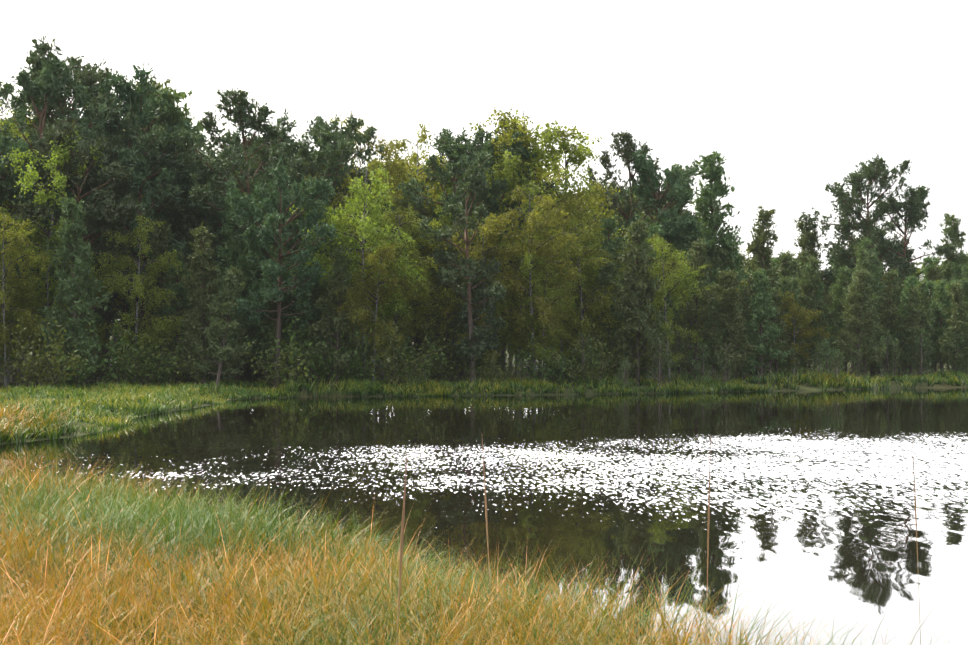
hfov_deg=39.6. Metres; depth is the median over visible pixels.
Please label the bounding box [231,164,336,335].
pine tree
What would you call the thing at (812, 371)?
shrub
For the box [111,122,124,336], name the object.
pine tree
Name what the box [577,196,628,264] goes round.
birch tree
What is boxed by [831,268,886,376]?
young pine
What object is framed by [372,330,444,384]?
shrub
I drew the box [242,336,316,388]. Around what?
shrub
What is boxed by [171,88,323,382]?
pine tree
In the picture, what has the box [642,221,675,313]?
young pine
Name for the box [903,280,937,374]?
young pine
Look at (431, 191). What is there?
birch tree
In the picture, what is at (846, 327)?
young pine
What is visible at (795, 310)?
birch tree
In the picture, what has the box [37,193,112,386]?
young pine
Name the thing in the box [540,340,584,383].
shrub
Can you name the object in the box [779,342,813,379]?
shrub
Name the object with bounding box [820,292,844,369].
young pine
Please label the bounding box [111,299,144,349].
young pine
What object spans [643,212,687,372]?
pine tree
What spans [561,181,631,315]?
birch tree
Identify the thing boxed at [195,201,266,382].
young pine
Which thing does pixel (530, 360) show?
birch tree
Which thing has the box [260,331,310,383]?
shrub
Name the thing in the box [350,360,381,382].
shrub
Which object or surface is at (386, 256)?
birch tree
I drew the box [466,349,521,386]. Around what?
shrub
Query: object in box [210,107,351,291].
pine tree
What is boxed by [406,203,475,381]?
birch tree
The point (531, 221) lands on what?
birch tree
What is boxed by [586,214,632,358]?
young pine
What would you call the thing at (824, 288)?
young pine
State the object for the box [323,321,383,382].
shrub
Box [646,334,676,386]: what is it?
pine sapling
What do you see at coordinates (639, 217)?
pine tree
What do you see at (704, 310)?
birch tree
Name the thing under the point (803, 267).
young pine
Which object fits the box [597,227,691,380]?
birch tree
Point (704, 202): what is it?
young pine
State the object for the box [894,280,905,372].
young pine
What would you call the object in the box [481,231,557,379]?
birch tree
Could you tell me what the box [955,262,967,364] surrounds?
young pine
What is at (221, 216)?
pine tree
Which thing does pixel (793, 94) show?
sky
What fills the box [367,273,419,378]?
birch tree
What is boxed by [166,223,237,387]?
young pine
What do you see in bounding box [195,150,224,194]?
young pine
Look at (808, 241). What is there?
young pine
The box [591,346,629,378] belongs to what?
shrub
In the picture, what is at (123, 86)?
pine tree
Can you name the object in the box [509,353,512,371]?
birch tree
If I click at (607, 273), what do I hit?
young pine
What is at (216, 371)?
shrub
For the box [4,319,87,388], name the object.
shrub
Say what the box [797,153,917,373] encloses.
pine tree
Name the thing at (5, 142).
pine tree
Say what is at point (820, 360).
pine sapling
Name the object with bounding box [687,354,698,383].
pine sapling
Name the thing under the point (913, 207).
pine tree
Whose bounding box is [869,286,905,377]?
young pine
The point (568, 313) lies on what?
birch tree
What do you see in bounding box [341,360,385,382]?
shrub
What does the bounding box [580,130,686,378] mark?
pine tree
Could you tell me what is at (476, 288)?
young pine
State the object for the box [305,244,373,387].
young pine
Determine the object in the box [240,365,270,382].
shrub
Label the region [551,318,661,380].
shrub
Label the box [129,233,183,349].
young pine
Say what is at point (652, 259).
young pine
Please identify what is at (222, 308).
young pine
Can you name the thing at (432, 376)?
shrub
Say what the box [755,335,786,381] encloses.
pine sapling
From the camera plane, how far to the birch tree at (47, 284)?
51.46 m
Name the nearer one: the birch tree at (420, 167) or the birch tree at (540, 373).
the birch tree at (540, 373)
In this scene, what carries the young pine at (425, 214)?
on the ground at (590, 392)
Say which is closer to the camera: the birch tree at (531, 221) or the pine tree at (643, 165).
the birch tree at (531, 221)
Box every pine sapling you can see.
[614,356,632,387]
[623,363,634,384]
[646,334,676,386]
[650,344,674,384]
[662,326,691,382]
[676,339,701,377]
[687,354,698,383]
[691,340,714,379]
[703,344,723,377]
[714,344,737,382]
[718,357,735,384]
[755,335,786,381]
[791,357,803,380]
[809,347,826,382]
[816,338,838,376]
[822,348,837,371]
[826,356,844,382]
[829,350,845,375]
[851,348,865,378]
[874,330,900,377]
[883,339,903,377]
[885,326,912,375]
[904,328,934,375]
[941,333,967,374]
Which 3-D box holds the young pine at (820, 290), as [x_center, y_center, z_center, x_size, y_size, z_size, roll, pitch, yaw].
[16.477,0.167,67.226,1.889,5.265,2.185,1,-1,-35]
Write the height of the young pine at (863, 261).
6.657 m
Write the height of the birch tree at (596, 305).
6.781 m
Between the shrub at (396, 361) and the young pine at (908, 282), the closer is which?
the shrub at (396, 361)
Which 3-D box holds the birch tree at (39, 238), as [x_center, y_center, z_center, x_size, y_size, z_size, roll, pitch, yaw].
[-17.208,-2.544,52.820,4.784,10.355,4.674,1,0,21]
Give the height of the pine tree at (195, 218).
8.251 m
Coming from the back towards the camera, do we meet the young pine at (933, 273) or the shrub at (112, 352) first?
the young pine at (933, 273)
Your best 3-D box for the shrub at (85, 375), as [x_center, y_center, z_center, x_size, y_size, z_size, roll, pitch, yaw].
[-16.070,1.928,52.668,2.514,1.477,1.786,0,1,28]
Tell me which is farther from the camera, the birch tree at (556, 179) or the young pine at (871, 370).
the birch tree at (556, 179)
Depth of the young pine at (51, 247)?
52.46 m
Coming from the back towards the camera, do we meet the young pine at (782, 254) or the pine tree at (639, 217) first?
the young pine at (782, 254)
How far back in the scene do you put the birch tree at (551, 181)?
84.73 m
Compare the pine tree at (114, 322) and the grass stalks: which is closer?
the grass stalks
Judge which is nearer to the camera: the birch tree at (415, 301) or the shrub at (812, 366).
the birch tree at (415, 301)
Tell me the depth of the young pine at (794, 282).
65.38 m
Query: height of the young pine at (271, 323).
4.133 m
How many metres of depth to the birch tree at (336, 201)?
57.12 m
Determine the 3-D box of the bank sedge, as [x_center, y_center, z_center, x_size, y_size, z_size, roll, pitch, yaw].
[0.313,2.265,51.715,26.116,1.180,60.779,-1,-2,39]
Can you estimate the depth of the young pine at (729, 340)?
58.80 m
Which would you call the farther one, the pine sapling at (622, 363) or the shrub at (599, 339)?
the shrub at (599, 339)
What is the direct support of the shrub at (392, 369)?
on the ground at (590, 392)
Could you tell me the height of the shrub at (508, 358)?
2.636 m
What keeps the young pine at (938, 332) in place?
on the ground at (590, 392)
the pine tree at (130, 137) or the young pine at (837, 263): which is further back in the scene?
the young pine at (837, 263)
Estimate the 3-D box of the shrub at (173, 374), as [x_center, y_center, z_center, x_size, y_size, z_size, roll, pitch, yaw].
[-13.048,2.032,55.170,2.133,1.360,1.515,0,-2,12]
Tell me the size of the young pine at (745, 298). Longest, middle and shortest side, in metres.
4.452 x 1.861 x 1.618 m
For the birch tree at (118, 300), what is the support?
on the ground at (590, 392)
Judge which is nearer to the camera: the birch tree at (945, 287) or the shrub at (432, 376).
the shrub at (432, 376)
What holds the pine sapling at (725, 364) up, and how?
on the ground at (590, 392)
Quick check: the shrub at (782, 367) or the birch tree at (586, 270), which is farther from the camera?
the shrub at (782, 367)
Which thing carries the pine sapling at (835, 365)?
on the ground at (590, 392)
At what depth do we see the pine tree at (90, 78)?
57.93 m
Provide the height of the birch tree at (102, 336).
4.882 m
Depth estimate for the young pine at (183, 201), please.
59.33 m
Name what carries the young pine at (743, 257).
on the ground at (590, 392)
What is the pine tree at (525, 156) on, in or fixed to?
on the ground at (590, 392)
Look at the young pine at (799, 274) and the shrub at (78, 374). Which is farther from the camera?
the young pine at (799, 274)
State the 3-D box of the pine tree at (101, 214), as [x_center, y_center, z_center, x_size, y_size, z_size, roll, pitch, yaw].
[-16.037,-2.677,53.704,5.070,10.691,4.682,0,-1,-13]
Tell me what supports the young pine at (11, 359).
on the ground at (590, 392)
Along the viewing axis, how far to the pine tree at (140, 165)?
55.51 m
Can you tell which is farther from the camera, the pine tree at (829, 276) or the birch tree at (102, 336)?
the pine tree at (829, 276)
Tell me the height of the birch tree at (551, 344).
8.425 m
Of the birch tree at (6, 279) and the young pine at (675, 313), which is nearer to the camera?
the birch tree at (6, 279)
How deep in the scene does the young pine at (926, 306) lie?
68.51 m
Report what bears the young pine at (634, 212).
on the ground at (590, 392)
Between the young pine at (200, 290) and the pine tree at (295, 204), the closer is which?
the young pine at (200, 290)
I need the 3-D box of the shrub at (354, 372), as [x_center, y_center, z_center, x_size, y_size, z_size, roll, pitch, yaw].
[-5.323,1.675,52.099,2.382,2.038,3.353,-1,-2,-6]
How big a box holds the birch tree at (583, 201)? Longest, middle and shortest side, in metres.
12.724 x 7.082 x 6.919 m
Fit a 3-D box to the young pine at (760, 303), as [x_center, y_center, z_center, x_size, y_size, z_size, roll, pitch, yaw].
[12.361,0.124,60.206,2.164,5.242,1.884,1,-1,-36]
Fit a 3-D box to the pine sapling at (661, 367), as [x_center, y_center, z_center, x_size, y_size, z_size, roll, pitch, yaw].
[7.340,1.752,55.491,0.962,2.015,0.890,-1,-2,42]
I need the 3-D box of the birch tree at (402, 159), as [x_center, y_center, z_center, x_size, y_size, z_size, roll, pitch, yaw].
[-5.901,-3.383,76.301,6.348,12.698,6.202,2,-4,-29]
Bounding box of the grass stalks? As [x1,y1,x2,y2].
[396,435,920,644]
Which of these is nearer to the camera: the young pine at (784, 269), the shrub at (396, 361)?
the shrub at (396, 361)
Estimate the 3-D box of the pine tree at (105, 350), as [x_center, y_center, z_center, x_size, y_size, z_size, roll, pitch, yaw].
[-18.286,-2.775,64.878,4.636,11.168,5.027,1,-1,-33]
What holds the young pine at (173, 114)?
on the ground at (590, 392)
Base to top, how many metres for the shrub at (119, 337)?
3.175 m
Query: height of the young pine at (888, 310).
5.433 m
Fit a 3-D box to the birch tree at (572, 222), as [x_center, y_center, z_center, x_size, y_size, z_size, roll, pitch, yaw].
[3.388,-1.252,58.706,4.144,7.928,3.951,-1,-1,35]
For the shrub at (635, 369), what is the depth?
58.06 m
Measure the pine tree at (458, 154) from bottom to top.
11.548 m
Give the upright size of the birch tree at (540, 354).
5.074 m
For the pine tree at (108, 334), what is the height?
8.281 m
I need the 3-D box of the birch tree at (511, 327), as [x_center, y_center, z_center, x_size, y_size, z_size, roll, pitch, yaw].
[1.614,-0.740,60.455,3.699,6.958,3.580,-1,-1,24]
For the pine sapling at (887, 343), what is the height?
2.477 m
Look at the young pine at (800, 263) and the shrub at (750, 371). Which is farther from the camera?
the young pine at (800, 263)
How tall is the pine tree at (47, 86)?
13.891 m
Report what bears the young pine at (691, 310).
on the ground at (590, 392)
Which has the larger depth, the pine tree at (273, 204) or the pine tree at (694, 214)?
the pine tree at (694, 214)
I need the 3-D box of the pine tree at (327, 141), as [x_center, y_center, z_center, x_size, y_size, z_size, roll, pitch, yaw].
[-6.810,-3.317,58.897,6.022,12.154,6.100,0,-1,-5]
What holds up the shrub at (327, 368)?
on the ground at (590, 392)
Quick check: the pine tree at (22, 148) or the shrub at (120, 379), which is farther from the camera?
the pine tree at (22, 148)
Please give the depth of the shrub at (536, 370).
54.03 m
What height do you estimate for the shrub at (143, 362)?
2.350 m
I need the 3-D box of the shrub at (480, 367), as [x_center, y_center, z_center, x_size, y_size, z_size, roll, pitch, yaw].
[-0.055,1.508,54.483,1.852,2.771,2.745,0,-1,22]
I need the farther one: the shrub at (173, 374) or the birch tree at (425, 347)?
the birch tree at (425, 347)
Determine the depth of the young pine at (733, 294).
58.58 m
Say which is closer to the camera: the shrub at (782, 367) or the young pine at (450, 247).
the young pine at (450, 247)
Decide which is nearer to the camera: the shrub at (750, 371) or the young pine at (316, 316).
the young pine at (316, 316)
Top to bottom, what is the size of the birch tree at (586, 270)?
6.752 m
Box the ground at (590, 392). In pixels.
[0,324,967,644]
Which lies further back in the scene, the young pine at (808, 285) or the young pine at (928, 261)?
the young pine at (928, 261)
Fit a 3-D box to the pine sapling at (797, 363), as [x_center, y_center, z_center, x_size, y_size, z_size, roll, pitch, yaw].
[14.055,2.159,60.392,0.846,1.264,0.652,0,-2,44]
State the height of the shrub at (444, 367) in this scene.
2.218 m
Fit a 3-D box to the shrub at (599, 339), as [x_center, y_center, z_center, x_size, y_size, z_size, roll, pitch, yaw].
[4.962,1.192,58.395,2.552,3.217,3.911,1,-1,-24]
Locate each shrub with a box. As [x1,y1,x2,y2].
[0,327,67,387]
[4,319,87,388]
[12,333,103,384]
[36,315,158,386]
[45,342,84,387]
[51,337,105,387]
[68,355,106,384]
[90,341,145,385]
[101,321,175,382]
[103,338,191,385]
[110,332,194,385]
[133,316,228,383]
[152,358,192,382]
[163,345,233,384]
[187,354,234,381]
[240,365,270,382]
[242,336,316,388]
[250,324,319,385]
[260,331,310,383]
[261,316,377,389]
[296,337,362,385]
[317,340,375,384]
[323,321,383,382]
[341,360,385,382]
[345,318,445,385]
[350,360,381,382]
[371,342,423,383]
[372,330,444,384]
[379,353,432,382]
[416,340,484,383]
[420,322,467,383]
[423,353,445,382]
[458,324,515,383]
[459,327,509,384]
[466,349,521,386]
[506,331,571,382]
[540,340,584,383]
[550,332,619,382]
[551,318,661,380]
[560,326,618,384]
[565,317,617,377]
[571,325,650,380]
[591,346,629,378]
[615,354,648,382]
[632,351,685,381]
[662,323,698,379]
[731,359,772,379]
[759,349,804,377]
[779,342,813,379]
[782,341,835,377]
[805,362,831,380]
[819,348,852,374]
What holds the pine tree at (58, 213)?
on the ground at (590, 392)
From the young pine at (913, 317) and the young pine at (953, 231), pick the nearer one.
the young pine at (913, 317)
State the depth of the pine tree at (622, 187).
91.65 m
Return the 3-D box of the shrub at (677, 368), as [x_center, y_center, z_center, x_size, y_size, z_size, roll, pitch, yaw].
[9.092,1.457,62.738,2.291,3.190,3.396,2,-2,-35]
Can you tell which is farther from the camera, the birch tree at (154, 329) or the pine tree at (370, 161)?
the pine tree at (370, 161)
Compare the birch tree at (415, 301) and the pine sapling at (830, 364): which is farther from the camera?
the pine sapling at (830, 364)
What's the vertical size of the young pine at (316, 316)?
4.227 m
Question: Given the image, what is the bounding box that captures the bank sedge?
[0,366,967,445]
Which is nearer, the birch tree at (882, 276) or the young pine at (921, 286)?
the young pine at (921, 286)
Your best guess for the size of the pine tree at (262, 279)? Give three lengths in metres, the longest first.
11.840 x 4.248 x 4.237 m
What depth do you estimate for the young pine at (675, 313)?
62.69 m
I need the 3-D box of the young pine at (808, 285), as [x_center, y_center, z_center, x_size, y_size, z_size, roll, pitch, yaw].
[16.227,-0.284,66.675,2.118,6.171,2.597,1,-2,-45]
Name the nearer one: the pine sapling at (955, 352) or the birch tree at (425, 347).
the birch tree at (425, 347)
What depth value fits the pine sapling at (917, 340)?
64.49 m
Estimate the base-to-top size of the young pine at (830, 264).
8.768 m
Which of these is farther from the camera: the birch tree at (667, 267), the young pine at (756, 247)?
the young pine at (756, 247)
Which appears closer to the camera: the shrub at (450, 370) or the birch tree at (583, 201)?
the shrub at (450, 370)
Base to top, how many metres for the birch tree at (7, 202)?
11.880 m
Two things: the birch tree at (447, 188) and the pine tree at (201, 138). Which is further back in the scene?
the pine tree at (201, 138)
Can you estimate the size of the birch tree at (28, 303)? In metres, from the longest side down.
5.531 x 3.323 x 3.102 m
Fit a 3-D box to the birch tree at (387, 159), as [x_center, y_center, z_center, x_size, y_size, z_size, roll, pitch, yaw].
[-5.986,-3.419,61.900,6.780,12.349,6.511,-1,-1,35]
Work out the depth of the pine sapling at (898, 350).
65.34 m
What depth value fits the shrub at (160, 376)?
50.96 m
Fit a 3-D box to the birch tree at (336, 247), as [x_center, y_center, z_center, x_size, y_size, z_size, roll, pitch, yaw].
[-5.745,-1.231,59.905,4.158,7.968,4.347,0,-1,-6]
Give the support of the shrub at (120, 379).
on the ground at (590, 392)
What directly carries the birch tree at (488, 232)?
on the ground at (590, 392)
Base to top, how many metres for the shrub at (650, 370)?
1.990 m
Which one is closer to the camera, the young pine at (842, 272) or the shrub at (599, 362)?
the shrub at (599, 362)
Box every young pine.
[0,313,18,369]
[32,231,93,387]
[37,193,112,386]
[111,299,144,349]
[116,75,197,317]
[119,87,222,378]
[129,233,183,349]
[131,218,197,383]
[153,253,200,382]
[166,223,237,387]
[178,163,224,375]
[189,265,252,386]
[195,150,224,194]
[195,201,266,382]
[205,170,265,278]
[223,217,263,381]
[232,273,265,383]
[250,237,306,375]
[256,288,290,381]
[281,210,333,385]
[281,275,328,386]
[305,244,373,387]
[305,284,323,381]
[316,237,371,378]
[379,194,461,381]
[419,225,468,381]
[444,227,506,383]
[577,247,625,378]
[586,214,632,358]
[608,219,675,385]
[613,194,650,375]
[630,255,673,379]
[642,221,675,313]
[657,163,697,318]
[658,274,684,369]
[664,235,699,374]
[668,238,727,382]
[686,150,752,358]
[698,268,748,374]
[705,268,758,378]
[706,246,738,300]
[722,249,747,377]
[729,285,759,379]
[732,254,751,280]
[736,278,779,377]
[739,268,790,378]
[742,205,780,372]
[762,288,797,380]
[766,275,805,379]
[768,258,780,372]
[770,250,817,375]
[775,249,793,288]
[778,254,801,308]
[780,266,801,281]
[780,275,814,378]
[793,216,833,373]
[796,255,835,376]
[798,263,824,363]
[800,278,835,370]
[812,280,830,364]
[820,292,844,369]
[825,248,850,347]
[826,265,853,374]
[827,255,834,270]
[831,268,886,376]
[835,245,883,377]
[841,270,871,375]
[843,278,885,378]
[856,237,888,375]
[866,362,883,375]
[868,269,909,376]
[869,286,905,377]
[886,303,906,376]
[888,285,932,375]
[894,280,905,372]
[899,275,931,375]
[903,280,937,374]
[905,299,936,372]
[909,267,921,281]
[915,255,936,371]
[923,279,939,374]
[924,279,957,373]
[925,265,946,372]
[932,213,967,369]
[932,256,942,277]
[935,279,967,368]
[936,280,967,369]
[946,262,967,336]
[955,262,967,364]
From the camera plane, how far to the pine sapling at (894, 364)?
63.75 m
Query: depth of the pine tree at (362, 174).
63.53 m
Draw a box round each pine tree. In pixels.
[0,53,116,384]
[0,124,13,141]
[0,134,31,283]
[0,137,76,386]
[0,155,20,297]
[1,129,90,313]
[4,119,43,376]
[4,138,37,381]
[8,35,130,296]
[11,116,147,385]
[13,55,140,381]
[55,189,123,384]
[81,63,199,380]
[81,101,197,382]
[83,146,190,382]
[104,309,114,375]
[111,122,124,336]
[141,128,213,157]
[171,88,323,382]
[173,195,224,382]
[197,193,290,379]
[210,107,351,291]
[223,156,336,386]
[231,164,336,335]
[241,153,269,378]
[256,110,396,260]
[273,145,364,260]
[285,164,352,264]
[333,163,390,256]
[366,155,423,368]
[390,124,526,380]
[414,168,500,378]
[417,160,507,386]
[439,110,564,377]
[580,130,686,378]
[600,149,713,375]
[601,196,654,375]
[615,184,641,196]
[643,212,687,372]
[651,206,713,377]
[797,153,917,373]
[821,191,876,374]
[867,183,958,374]
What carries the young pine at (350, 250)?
on the ground at (590, 392)
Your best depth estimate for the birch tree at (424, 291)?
54.85 m
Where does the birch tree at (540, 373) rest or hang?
on the ground at (590, 392)
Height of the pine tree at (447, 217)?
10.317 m
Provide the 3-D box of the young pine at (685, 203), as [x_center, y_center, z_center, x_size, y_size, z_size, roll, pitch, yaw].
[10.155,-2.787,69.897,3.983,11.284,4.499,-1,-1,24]
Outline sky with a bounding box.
[0,0,967,319]
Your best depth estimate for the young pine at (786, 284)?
64.86 m
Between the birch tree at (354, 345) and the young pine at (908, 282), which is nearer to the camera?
the birch tree at (354, 345)
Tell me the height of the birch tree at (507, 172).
12.416 m
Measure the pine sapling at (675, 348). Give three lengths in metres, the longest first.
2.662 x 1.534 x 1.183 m
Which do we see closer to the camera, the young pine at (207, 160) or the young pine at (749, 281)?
the young pine at (749, 281)
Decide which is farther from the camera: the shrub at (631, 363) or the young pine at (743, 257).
the young pine at (743, 257)
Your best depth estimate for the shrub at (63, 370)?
49.38 m
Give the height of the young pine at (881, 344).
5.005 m
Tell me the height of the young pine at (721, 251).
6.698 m
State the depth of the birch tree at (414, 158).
63.13 m
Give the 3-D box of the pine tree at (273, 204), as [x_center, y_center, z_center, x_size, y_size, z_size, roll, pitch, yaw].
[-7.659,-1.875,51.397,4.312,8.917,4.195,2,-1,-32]
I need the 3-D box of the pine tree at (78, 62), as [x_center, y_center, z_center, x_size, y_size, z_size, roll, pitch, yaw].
[-17.593,-4.681,60.126,6.868,14.819,5.725,0,-1,15]
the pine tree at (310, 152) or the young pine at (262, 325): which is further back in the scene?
the pine tree at (310, 152)
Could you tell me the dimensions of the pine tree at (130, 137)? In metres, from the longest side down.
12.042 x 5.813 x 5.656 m
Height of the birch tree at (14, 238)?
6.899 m
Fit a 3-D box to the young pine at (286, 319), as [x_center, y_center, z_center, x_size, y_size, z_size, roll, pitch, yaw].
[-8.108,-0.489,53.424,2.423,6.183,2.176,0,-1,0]
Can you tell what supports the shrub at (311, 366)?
on the ground at (590, 392)
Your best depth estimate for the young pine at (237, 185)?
59.25 m
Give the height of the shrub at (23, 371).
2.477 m
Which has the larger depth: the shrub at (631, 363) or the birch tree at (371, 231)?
the shrub at (631, 363)
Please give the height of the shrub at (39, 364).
2.539 m
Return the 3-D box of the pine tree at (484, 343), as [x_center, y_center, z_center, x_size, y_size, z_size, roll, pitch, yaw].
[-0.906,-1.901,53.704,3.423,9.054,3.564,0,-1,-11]
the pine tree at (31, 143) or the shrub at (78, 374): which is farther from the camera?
the pine tree at (31, 143)
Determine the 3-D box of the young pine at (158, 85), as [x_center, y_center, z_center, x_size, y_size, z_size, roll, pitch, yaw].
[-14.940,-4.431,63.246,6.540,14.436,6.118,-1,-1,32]
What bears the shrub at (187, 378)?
on the ground at (590, 392)
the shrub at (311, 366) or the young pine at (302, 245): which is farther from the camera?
the young pine at (302, 245)
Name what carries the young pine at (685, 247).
on the ground at (590, 392)
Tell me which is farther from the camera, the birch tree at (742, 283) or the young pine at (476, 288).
the birch tree at (742, 283)
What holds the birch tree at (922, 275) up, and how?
on the ground at (590, 392)
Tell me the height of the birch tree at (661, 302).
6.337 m
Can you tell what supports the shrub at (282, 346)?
on the ground at (590, 392)
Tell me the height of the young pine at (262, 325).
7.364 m
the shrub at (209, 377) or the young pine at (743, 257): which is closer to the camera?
the shrub at (209, 377)
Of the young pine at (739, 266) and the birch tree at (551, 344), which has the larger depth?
the young pine at (739, 266)
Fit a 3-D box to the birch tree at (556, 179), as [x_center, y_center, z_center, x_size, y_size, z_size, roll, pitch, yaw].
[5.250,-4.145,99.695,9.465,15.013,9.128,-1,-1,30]
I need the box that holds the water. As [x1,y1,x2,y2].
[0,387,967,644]
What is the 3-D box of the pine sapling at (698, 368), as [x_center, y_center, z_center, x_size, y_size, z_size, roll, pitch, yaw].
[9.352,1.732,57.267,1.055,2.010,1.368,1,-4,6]
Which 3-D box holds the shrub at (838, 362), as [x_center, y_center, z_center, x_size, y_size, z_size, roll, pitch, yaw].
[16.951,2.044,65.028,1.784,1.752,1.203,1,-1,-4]
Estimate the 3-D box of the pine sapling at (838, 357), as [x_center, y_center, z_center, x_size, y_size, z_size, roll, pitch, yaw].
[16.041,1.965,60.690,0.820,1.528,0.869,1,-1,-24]
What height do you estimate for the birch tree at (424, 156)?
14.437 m
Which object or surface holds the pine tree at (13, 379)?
on the ground at (590, 392)
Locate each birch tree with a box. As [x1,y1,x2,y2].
[0,79,51,329]
[0,121,36,273]
[0,130,117,384]
[0,207,48,388]
[0,247,50,388]
[0,270,17,344]
[6,242,91,378]
[69,282,112,385]
[86,140,155,330]
[89,215,187,381]
[287,165,427,381]
[304,113,433,296]
[319,270,391,373]
[328,211,392,345]
[329,161,410,342]
[330,236,421,380]
[335,197,463,372]
[364,156,410,367]
[367,124,453,343]
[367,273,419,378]
[370,166,453,348]
[393,151,445,177]
[403,150,429,169]
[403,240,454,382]
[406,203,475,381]
[407,162,484,368]
[414,298,446,380]
[423,213,534,379]
[444,219,502,380]
[450,115,597,379]
[469,105,619,381]
[479,185,577,377]
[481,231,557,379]
[481,236,543,378]
[485,178,591,380]
[495,118,632,380]
[502,341,508,371]
[509,155,562,182]
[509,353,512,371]
[511,285,549,377]
[513,204,604,379]
[515,266,578,380]
[526,213,565,380]
[531,233,626,346]
[534,225,618,379]
[535,266,590,382]
[551,165,569,190]
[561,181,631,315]
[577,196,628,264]
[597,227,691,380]
[622,236,710,383]
[679,287,706,369]
[692,284,717,375]
[736,280,787,331]
[778,290,832,375]
[881,272,906,311]
[906,261,933,370]
[928,279,966,372]
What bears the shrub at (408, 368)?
on the ground at (590, 392)
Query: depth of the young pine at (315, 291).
54.01 m
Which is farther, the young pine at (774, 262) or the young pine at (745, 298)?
the young pine at (774, 262)
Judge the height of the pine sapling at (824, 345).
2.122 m
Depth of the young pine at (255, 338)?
57.15 m
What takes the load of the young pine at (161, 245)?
on the ground at (590, 392)
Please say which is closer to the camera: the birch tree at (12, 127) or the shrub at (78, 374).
the shrub at (78, 374)
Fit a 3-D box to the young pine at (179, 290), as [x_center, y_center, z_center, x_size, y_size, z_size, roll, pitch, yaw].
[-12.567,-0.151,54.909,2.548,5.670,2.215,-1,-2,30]
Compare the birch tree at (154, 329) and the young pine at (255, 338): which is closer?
the birch tree at (154, 329)
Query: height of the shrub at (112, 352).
3.023 m
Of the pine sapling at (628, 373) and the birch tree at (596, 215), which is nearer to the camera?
the pine sapling at (628, 373)
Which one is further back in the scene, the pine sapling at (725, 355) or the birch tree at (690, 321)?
the birch tree at (690, 321)
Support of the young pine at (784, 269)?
on the ground at (590, 392)
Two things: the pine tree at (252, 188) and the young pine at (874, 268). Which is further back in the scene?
the young pine at (874, 268)
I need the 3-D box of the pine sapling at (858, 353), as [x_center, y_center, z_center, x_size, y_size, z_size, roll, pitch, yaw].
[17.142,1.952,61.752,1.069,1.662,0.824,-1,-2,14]
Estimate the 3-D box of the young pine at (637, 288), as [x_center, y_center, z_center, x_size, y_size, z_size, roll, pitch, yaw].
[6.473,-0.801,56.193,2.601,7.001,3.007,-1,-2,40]
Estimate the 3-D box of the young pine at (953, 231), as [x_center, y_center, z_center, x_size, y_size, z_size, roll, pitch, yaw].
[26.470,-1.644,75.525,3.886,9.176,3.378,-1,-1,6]
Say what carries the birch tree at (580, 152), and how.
on the ground at (590, 392)
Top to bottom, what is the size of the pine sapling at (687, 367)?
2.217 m
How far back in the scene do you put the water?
17.22 m
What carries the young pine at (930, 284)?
on the ground at (590, 392)
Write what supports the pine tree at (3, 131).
on the ground at (590, 392)
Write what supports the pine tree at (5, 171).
on the ground at (590, 392)
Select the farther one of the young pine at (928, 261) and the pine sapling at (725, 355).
the young pine at (928, 261)
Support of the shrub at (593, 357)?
on the ground at (590, 392)
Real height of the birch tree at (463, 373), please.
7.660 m
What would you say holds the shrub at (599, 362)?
on the ground at (590, 392)
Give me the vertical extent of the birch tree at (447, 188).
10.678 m
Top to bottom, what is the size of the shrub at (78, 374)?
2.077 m
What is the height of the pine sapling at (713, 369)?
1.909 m
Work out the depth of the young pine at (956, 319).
65.66 m
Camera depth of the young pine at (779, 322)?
62.41 m
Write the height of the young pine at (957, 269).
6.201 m
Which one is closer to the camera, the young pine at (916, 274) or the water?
the water
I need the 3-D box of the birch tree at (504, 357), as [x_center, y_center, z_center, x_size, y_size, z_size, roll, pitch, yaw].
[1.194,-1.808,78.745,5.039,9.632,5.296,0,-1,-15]
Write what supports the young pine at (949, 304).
on the ground at (590, 392)
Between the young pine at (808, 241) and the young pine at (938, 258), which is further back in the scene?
the young pine at (938, 258)

